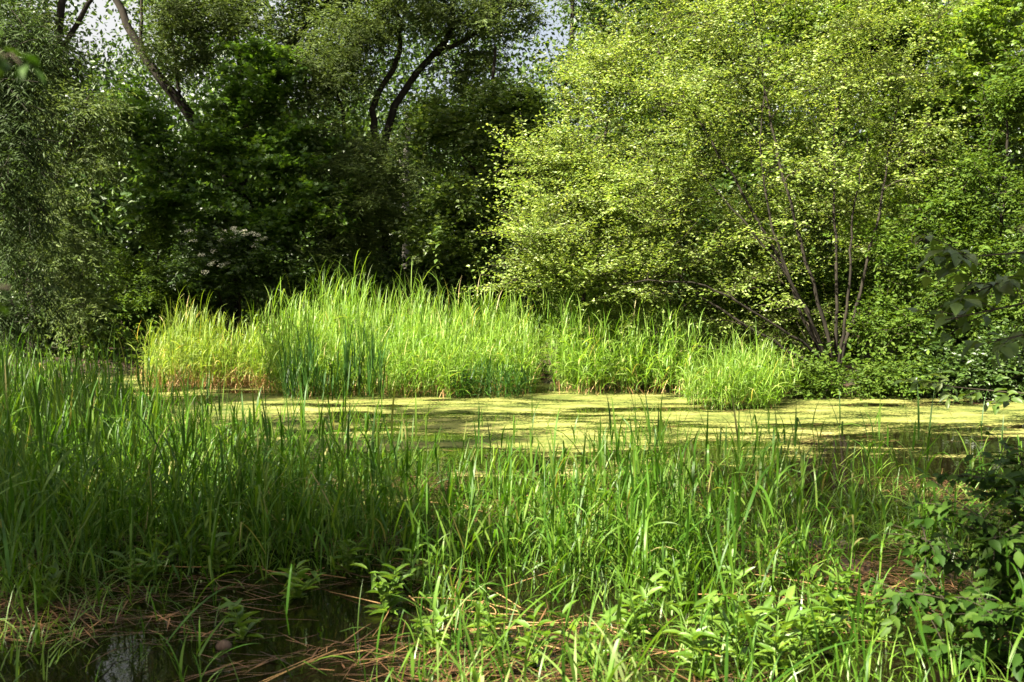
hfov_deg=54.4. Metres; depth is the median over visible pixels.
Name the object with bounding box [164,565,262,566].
dead reed stalk
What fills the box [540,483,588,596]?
reed plant
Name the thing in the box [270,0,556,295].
forked willow
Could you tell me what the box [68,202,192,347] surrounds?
round bush
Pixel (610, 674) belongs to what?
reed plant
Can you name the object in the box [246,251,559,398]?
reed clump
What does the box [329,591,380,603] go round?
dead reed stalk
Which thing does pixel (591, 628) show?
marsh herb
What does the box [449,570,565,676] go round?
reed plant
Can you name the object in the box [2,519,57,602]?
reed plant
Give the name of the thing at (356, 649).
reed plant
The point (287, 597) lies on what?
reed plant
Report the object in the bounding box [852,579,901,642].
marsh herb
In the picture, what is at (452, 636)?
reed plant
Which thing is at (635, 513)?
reed plant
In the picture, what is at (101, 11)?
sky
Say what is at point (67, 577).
reed plant
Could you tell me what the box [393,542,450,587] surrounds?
marsh herb
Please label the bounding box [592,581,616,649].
reed plant
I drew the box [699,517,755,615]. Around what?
reed plant
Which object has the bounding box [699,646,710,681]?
reed plant
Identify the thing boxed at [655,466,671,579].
reed plant
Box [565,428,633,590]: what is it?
reed plant
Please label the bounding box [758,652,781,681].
reed plant
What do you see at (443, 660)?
reed plant
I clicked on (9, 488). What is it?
reed plant
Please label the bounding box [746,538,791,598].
reed plant
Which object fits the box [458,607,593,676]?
reed plant
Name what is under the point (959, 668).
reed plant
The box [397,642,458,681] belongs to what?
reed plant
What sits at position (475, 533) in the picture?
reed plant
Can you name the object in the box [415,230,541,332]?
shade shrub
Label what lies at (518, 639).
dead reed stalk
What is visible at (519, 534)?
reed plant
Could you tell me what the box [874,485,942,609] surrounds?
reed plant
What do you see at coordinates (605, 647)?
reed plant
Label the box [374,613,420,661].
reed plant
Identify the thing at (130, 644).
reed plant
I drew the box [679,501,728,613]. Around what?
reed plant
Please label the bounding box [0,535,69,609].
reed plant
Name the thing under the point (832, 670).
reed plant
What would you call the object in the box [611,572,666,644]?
marsh herb
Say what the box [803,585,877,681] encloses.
reed plant
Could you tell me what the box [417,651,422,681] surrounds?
reed plant
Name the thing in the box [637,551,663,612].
reed plant
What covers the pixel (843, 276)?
shade shrub
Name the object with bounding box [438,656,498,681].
reed plant
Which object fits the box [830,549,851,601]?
reed plant
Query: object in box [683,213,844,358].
shade shrub
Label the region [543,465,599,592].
reed plant
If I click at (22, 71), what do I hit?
twig
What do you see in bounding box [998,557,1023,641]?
reed plant
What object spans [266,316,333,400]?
sedge clump
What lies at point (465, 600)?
dead reed stalk
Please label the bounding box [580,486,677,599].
reed plant
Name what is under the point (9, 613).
reed plant
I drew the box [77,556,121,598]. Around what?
reed plant
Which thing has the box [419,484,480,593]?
reed plant
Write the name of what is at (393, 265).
shade shrub
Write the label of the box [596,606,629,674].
reed plant
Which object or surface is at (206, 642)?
reed plant
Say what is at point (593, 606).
reed plant
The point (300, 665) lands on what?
dead reed stalk
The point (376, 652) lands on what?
reed plant
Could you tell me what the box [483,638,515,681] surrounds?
reed plant
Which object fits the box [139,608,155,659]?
reed plant
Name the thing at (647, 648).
reed plant
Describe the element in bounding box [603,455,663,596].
reed plant
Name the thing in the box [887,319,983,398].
shade shrub
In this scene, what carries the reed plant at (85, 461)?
on the ground at (649, 388)
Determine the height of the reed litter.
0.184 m
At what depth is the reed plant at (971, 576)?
5.26 m
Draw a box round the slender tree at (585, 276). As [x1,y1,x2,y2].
[453,10,717,381]
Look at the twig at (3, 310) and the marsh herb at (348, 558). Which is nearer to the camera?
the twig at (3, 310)
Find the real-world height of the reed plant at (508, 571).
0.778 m
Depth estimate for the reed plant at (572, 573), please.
5.82 m
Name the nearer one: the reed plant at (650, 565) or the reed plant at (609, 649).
the reed plant at (609, 649)
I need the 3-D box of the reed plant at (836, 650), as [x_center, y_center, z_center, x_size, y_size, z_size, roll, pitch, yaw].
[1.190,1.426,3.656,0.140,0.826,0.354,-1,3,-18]
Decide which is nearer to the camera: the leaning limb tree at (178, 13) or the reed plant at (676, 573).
the reed plant at (676, 573)
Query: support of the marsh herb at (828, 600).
on the water
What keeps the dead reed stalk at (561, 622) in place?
on the reed litter
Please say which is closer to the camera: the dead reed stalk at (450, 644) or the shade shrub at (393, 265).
the dead reed stalk at (450, 644)
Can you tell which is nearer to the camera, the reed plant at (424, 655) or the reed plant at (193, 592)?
the reed plant at (424, 655)
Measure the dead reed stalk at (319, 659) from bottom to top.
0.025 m
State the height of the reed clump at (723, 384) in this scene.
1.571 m
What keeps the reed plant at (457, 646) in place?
on the ground at (649, 388)
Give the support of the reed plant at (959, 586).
on the ground at (649, 388)
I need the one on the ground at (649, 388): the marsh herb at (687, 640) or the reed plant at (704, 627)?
the reed plant at (704, 627)
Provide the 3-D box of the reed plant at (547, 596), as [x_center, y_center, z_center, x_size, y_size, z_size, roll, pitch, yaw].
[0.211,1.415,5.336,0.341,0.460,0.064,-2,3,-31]
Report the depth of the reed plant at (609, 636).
4.18 m
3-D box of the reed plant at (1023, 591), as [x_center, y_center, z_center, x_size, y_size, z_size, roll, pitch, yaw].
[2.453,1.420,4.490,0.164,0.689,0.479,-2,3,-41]
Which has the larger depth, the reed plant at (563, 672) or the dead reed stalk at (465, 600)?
the dead reed stalk at (465, 600)
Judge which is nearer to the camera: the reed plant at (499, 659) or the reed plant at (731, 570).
the reed plant at (499, 659)
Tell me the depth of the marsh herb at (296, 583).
5.78 m
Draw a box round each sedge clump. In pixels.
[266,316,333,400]
[327,314,393,400]
[444,352,544,398]
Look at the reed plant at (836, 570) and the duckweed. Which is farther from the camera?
the duckweed
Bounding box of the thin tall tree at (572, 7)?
[525,0,642,157]
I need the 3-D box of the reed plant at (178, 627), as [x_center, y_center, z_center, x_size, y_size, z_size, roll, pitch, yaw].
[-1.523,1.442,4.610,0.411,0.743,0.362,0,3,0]
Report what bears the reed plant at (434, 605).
on the ground at (649, 388)
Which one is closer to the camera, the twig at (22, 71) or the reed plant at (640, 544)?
the twig at (22, 71)
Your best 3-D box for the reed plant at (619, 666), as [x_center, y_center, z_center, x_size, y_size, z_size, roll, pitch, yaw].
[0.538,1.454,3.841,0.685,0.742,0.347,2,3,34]
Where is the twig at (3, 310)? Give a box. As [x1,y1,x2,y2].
[0,285,11,317]
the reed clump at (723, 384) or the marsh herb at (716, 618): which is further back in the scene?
the reed clump at (723, 384)
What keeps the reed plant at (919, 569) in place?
on the ground at (649, 388)
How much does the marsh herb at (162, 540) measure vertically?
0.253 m
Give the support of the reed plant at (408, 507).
on the ground at (649, 388)
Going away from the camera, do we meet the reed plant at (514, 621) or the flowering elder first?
the reed plant at (514, 621)
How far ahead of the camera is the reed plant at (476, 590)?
4.94 m
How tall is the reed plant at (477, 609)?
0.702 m
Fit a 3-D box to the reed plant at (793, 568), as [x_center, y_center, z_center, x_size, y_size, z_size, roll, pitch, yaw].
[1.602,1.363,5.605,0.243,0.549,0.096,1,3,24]
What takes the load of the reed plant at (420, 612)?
on the ground at (649, 388)
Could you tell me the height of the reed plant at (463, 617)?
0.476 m
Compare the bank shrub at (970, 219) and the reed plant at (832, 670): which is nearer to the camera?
the reed plant at (832, 670)
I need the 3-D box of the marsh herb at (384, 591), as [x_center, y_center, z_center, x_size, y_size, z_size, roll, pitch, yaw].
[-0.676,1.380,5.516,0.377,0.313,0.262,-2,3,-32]
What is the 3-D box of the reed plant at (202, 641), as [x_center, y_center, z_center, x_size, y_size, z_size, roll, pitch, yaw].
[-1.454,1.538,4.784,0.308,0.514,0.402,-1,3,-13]
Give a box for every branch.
[890,370,1023,414]
[905,234,1023,369]
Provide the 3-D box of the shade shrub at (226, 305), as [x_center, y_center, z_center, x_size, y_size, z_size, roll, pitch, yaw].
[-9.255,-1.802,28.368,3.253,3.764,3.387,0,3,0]
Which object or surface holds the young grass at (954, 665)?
on the water
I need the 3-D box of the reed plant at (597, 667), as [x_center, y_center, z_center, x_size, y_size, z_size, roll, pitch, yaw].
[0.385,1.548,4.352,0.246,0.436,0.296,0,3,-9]
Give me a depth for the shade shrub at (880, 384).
17.06 m
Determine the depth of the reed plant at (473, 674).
3.63 m
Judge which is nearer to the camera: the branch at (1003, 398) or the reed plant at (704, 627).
the reed plant at (704, 627)
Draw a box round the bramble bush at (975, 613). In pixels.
[863,431,1023,681]
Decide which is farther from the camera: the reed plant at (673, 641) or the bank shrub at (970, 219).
the bank shrub at (970, 219)
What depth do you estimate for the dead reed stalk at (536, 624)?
5.21 m
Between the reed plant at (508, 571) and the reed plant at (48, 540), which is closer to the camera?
the reed plant at (508, 571)
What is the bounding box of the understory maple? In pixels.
[91,25,360,338]
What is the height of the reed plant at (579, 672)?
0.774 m
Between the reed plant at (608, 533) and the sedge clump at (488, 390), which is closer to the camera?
the reed plant at (608, 533)
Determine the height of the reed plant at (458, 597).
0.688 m
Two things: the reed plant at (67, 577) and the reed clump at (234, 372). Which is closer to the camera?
the reed plant at (67, 577)
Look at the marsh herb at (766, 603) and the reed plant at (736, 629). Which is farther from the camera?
the marsh herb at (766, 603)
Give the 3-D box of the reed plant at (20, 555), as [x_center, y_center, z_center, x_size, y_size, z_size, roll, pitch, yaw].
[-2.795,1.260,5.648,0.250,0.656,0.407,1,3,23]
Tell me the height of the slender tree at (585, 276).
7.341 m
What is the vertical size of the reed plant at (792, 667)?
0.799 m
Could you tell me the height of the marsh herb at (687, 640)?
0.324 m
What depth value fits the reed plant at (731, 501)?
5.64 m
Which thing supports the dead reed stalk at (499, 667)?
on the reed litter
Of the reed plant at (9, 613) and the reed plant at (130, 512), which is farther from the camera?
the reed plant at (130, 512)
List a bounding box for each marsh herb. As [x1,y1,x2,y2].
[28,562,64,608]
[108,550,179,583]
[152,519,215,564]
[154,518,189,553]
[198,532,237,571]
[218,596,264,639]
[267,559,325,599]
[328,537,370,572]
[350,563,418,614]
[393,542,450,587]
[409,594,456,650]
[465,585,512,649]
[508,602,558,673]
[546,600,622,665]
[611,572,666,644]
[649,546,693,612]
[661,602,722,680]
[682,594,755,650]
[694,590,758,666]
[722,565,780,638]
[738,585,813,672]
[751,539,812,583]
[777,590,834,659]
[792,579,850,647]
[803,565,860,612]
[836,493,867,537]
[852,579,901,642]
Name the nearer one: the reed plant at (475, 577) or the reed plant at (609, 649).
the reed plant at (609, 649)
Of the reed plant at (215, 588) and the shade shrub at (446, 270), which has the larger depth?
the shade shrub at (446, 270)
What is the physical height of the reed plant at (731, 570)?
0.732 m
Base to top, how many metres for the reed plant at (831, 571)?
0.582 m
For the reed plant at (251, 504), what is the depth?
6.29 m
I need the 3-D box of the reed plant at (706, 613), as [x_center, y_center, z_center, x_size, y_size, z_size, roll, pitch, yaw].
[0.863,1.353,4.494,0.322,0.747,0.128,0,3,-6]
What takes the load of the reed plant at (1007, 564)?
on the ground at (649, 388)
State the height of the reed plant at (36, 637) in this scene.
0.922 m
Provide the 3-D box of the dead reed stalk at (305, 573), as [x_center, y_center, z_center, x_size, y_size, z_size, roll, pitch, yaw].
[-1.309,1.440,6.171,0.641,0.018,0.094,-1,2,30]
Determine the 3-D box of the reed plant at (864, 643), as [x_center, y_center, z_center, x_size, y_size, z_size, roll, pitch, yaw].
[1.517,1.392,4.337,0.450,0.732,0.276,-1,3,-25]
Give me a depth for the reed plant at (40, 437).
6.22 m
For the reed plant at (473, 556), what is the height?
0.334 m
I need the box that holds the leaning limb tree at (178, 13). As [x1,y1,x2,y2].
[113,0,390,339]
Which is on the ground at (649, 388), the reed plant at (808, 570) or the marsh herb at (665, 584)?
the reed plant at (808, 570)
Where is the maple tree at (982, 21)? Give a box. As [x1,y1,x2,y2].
[703,0,1023,333]
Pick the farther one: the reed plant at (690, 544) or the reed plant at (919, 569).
the reed plant at (690, 544)
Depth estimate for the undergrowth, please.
23.24 m
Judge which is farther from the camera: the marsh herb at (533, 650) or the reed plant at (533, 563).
the reed plant at (533, 563)
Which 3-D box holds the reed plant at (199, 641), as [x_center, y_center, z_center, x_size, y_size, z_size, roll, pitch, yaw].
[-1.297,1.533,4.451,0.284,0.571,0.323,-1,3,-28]
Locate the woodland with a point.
(112, 226)
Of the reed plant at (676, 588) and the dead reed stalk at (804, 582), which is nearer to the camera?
the reed plant at (676, 588)
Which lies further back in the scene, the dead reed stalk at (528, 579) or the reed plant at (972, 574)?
the dead reed stalk at (528, 579)
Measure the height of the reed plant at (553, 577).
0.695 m
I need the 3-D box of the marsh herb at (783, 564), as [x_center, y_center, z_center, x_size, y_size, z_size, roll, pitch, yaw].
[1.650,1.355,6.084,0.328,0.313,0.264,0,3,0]
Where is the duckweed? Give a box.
[19,370,1023,546]
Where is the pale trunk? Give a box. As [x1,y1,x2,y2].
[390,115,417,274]
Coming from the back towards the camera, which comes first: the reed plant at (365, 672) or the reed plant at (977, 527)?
the reed plant at (977, 527)
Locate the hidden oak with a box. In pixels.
[543,0,891,319]
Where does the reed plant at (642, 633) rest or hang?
on the ground at (649, 388)
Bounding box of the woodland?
[0,0,1023,323]
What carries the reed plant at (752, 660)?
on the ground at (649, 388)
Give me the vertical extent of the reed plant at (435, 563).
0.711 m
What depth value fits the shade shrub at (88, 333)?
23.67 m
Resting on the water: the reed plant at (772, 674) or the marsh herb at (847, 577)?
the marsh herb at (847, 577)
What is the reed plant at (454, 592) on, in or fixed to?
on the ground at (649, 388)
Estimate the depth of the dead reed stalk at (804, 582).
5.88 m
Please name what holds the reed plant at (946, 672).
on the ground at (649, 388)
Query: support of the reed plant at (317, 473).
on the ground at (649, 388)
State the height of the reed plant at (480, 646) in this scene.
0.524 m
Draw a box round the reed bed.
[0,310,1023,631]
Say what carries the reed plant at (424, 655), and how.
on the ground at (649, 388)
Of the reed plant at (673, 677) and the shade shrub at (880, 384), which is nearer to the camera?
the reed plant at (673, 677)
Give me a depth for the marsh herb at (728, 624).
4.68 m
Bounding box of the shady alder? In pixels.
[379,46,565,336]
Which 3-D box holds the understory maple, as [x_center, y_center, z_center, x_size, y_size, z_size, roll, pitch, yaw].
[-7.712,-4.062,27.113,7.461,8.835,3.776,0,3,0]
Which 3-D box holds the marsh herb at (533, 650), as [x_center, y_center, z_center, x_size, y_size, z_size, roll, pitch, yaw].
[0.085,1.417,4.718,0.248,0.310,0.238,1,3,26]
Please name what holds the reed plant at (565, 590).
on the ground at (649, 388)
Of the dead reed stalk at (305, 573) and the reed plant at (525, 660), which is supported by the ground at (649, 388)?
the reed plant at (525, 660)
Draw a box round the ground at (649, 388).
[1,298,1023,575]
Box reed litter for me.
[0,469,1023,681]
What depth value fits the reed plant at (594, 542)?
5.96 m
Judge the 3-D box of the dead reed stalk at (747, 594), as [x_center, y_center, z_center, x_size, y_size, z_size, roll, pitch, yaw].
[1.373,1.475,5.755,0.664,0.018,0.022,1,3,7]
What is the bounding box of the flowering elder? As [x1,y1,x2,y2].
[154,211,328,352]
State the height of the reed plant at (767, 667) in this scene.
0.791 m
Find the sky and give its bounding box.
[1,0,1023,259]
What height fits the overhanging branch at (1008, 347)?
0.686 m
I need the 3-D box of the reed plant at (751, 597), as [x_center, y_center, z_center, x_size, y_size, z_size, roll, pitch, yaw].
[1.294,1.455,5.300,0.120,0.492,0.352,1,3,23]
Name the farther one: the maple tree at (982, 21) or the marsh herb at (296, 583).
the maple tree at (982, 21)
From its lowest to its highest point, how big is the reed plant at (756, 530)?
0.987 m
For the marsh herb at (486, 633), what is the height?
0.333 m
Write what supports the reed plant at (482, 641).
on the ground at (649, 388)
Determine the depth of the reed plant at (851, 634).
4.05 m
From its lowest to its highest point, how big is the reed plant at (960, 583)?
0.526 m
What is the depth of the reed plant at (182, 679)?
3.89 m
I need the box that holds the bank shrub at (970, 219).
[837,35,1023,368]
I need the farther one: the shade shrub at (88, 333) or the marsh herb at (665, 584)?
the shade shrub at (88, 333)
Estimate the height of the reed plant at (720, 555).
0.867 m
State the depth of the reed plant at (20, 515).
5.71 m
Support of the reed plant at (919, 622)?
on the ground at (649, 388)
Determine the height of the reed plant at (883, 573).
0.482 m
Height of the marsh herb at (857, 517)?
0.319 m
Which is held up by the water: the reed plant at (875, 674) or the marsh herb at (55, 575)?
the marsh herb at (55, 575)
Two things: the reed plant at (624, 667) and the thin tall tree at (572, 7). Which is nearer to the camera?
the reed plant at (624, 667)
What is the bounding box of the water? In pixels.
[0,368,1023,681]
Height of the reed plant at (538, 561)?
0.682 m
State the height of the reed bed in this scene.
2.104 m
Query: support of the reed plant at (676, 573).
on the ground at (649, 388)
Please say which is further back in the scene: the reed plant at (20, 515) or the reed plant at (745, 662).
the reed plant at (20, 515)
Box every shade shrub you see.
[0,263,129,350]
[132,220,244,334]
[263,228,387,329]
[356,244,462,330]
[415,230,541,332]
[487,208,601,330]
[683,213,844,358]
[758,341,871,400]
[784,241,930,358]
[831,336,945,399]
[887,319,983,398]
[946,312,1023,402]
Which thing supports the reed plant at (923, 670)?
on the ground at (649, 388)
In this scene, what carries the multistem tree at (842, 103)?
on the ground at (649, 388)
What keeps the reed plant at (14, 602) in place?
on the ground at (649, 388)
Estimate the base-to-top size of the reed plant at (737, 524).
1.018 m
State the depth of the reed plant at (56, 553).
5.88 m
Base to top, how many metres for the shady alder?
8.325 m
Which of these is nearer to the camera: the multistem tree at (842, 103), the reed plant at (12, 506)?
the reed plant at (12, 506)
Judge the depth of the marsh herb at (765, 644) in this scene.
4.59 m
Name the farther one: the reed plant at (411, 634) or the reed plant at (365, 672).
the reed plant at (411, 634)
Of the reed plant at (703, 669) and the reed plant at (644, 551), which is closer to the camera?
the reed plant at (703, 669)
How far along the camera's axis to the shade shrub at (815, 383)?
17.17 m
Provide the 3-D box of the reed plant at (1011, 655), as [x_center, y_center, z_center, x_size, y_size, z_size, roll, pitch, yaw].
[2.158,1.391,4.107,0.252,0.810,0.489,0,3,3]
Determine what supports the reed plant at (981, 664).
on the ground at (649, 388)
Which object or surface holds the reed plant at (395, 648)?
on the ground at (649, 388)
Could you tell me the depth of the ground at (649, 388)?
20.38 m
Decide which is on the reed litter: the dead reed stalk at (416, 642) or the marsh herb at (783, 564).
the dead reed stalk at (416, 642)
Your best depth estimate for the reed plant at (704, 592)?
4.61 m
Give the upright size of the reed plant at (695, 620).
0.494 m
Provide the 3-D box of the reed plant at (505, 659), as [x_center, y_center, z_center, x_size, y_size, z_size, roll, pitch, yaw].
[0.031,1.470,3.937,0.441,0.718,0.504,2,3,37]
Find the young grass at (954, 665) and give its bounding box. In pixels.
[0,464,1023,681]
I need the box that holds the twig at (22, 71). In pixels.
[0,30,45,110]
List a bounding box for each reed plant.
[0,373,93,574]
[0,427,90,593]
[0,441,68,552]
[0,472,17,613]
[0,479,44,548]
[0,512,40,650]
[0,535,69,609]
[0,551,62,620]
[0,581,28,639]
[1,504,56,612]
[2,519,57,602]
[7,503,31,598]
[12,495,61,588]
[34,393,103,593]
[43,393,102,574]
[49,502,98,603]
[49,517,67,591]
[61,498,173,615]
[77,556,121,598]
[106,627,142,660]
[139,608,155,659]
[142,582,232,681]
[149,533,244,660]
[158,573,217,609]
[173,656,195,681]
[188,611,225,664]
[194,615,255,681]
[209,571,230,604]
[238,486,264,578]
[256,451,329,564]
[275,564,325,677]
[314,610,396,681]
[352,623,374,665]
[363,660,374,681]
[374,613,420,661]
[375,609,416,681]
[388,573,498,681]
[391,474,449,606]
[394,534,470,642]
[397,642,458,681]
[401,623,412,652]
[414,547,515,651]
[414,598,455,681]
[416,592,424,644]
[417,602,462,681]
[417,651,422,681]
[418,511,442,608]
[418,630,513,681]
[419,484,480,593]
[432,561,475,624]
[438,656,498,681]
[439,570,483,681]
[439,616,556,681]
[441,638,446,679]
[445,548,517,640]
[446,563,464,656]
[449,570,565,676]
[454,623,476,681]
[456,599,475,641]
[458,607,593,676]
[464,543,492,576]
[464,545,498,604]
[465,516,499,610]
[465,607,512,680]
[466,556,522,663]
[467,508,529,619]
[471,463,571,580]
[473,600,537,681]
[473,630,493,667]
[474,577,524,673]
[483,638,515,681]
[498,510,546,596]
[503,633,625,681]
[523,490,560,569]
[525,521,597,620]
[530,571,567,624]
[537,642,565,681]
[538,635,615,681]
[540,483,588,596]
[542,587,594,681]
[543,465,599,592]
[560,543,583,597]
[563,632,576,681]
[564,526,587,597]
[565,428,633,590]
[567,576,632,679]
[573,552,607,646]
[576,457,641,587]
[578,593,649,681]
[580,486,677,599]
[580,499,634,601]
[581,648,602,681]
[583,650,624,681]
[584,613,664,681]
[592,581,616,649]
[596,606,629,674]
[597,561,686,681]
[600,506,667,601]
[600,555,695,681]
[600,630,637,677]
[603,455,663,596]
[604,494,656,605]
[607,537,679,598]
[607,630,643,681]
[623,456,667,587]
[627,600,651,671]
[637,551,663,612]
[642,502,739,665]
[651,610,706,681]
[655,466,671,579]
[659,620,684,661]
[661,496,730,593]
[661,551,698,647]
[664,553,707,639]
[665,607,713,666]
[668,564,725,681]
[673,598,701,642]
[678,512,762,630]
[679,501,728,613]
[697,454,786,598]
[697,471,776,596]
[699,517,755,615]
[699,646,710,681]
[700,476,746,645]
[700,593,787,681]
[706,510,728,614]
[709,538,747,617]
[709,560,734,611]
[724,632,760,681]
[729,645,751,679]
[732,605,867,681]
[734,632,758,681]
[740,577,768,612]
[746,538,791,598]
[747,623,797,681]
[749,629,842,681]
[754,514,835,617]
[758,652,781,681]
[778,613,880,681]
[779,540,811,601]
[785,651,835,681]
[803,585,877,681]
[805,541,857,601]
[819,578,886,681]
[821,592,871,681]
[822,563,892,681]
[822,617,871,681]
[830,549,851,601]
[831,625,860,681]
[845,594,906,681]
[855,587,942,681]
[856,574,889,641]
[869,553,912,598]
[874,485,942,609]
[902,554,931,610]
[918,656,940,681]
[923,556,1004,639]
[933,593,994,678]
[940,558,962,623]
[953,550,1009,610]
[957,648,997,681]
[958,482,1000,578]
[961,562,973,595]
[976,535,1023,636]
[979,640,990,681]
[989,590,1023,681]
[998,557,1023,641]
[1003,569,1023,648]
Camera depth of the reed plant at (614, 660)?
3.96 m
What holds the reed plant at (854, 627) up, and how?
on the ground at (649, 388)
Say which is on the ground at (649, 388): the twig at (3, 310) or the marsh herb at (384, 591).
the twig at (3, 310)
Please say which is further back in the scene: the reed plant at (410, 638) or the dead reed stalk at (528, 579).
the dead reed stalk at (528, 579)
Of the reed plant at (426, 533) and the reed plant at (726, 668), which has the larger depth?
the reed plant at (426, 533)
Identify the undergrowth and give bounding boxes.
[0,303,993,396]
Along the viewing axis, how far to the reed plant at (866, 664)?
3.95 m
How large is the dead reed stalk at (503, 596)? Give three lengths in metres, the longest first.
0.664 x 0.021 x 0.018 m
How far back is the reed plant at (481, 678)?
3.95 m
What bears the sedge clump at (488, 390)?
on the water
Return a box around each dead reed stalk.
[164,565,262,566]
[260,649,372,681]
[263,569,344,577]
[265,650,336,681]
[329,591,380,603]
[377,621,462,661]
[406,597,517,611]
[425,622,508,654]
[453,628,564,649]
[484,660,522,676]
[488,588,519,606]
[505,566,575,586]
[505,615,576,627]
[509,621,616,628]
[691,594,806,600]
[754,574,869,595]
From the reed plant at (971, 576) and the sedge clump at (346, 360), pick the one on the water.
the sedge clump at (346, 360)
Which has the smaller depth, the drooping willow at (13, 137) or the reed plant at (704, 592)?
the reed plant at (704, 592)
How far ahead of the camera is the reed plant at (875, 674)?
4.39 m
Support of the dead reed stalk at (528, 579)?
on the water
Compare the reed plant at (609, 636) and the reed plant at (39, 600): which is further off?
the reed plant at (39, 600)
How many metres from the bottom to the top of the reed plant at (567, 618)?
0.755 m
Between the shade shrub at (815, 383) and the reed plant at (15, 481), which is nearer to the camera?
the reed plant at (15, 481)
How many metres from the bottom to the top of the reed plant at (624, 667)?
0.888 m
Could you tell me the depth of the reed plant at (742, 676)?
4.52 m
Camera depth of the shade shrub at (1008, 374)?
16.74 m
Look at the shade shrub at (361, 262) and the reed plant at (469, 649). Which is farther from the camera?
the shade shrub at (361, 262)
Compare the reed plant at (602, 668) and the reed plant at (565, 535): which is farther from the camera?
the reed plant at (565, 535)
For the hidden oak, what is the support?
on the ground at (649, 388)
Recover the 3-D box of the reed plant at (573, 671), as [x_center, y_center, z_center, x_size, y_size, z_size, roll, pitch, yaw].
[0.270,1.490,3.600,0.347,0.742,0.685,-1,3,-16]
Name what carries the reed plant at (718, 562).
on the ground at (649, 388)
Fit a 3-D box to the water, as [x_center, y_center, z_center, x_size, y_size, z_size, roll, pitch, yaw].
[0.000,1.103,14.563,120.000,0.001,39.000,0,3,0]
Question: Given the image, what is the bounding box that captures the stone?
[215,640,231,649]
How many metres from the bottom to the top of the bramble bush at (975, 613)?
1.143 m
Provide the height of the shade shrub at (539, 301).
4.254 m
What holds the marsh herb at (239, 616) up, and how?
on the water
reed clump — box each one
[113,286,287,389]
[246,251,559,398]
[531,277,731,394]
[673,322,804,409]
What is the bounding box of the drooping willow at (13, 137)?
[0,0,99,371]
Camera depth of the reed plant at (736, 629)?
4.28 m
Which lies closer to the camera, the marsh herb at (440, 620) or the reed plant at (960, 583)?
the marsh herb at (440, 620)
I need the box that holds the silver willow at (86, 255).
[0,0,146,361]
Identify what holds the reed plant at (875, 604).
on the ground at (649, 388)
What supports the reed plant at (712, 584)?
on the ground at (649, 388)
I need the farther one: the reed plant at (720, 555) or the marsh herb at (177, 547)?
the marsh herb at (177, 547)
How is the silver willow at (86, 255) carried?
on the ground at (649, 388)
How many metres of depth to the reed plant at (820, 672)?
3.58 m
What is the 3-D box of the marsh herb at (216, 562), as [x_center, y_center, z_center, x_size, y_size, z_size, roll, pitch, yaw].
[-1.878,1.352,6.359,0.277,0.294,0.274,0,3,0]
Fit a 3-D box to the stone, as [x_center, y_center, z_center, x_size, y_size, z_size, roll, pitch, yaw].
[-1.434,1.515,4.952,0.080,0.054,0.059,0,3,0]
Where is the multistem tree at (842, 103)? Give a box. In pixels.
[533,0,1003,379]
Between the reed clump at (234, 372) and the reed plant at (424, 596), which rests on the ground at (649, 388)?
the reed plant at (424, 596)
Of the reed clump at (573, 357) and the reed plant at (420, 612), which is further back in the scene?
the reed clump at (573, 357)
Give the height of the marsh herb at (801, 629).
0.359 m
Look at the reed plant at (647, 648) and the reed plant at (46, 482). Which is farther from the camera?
the reed plant at (46, 482)
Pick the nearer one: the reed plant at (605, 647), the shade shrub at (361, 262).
the reed plant at (605, 647)
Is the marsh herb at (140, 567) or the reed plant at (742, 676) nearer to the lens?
the reed plant at (742, 676)

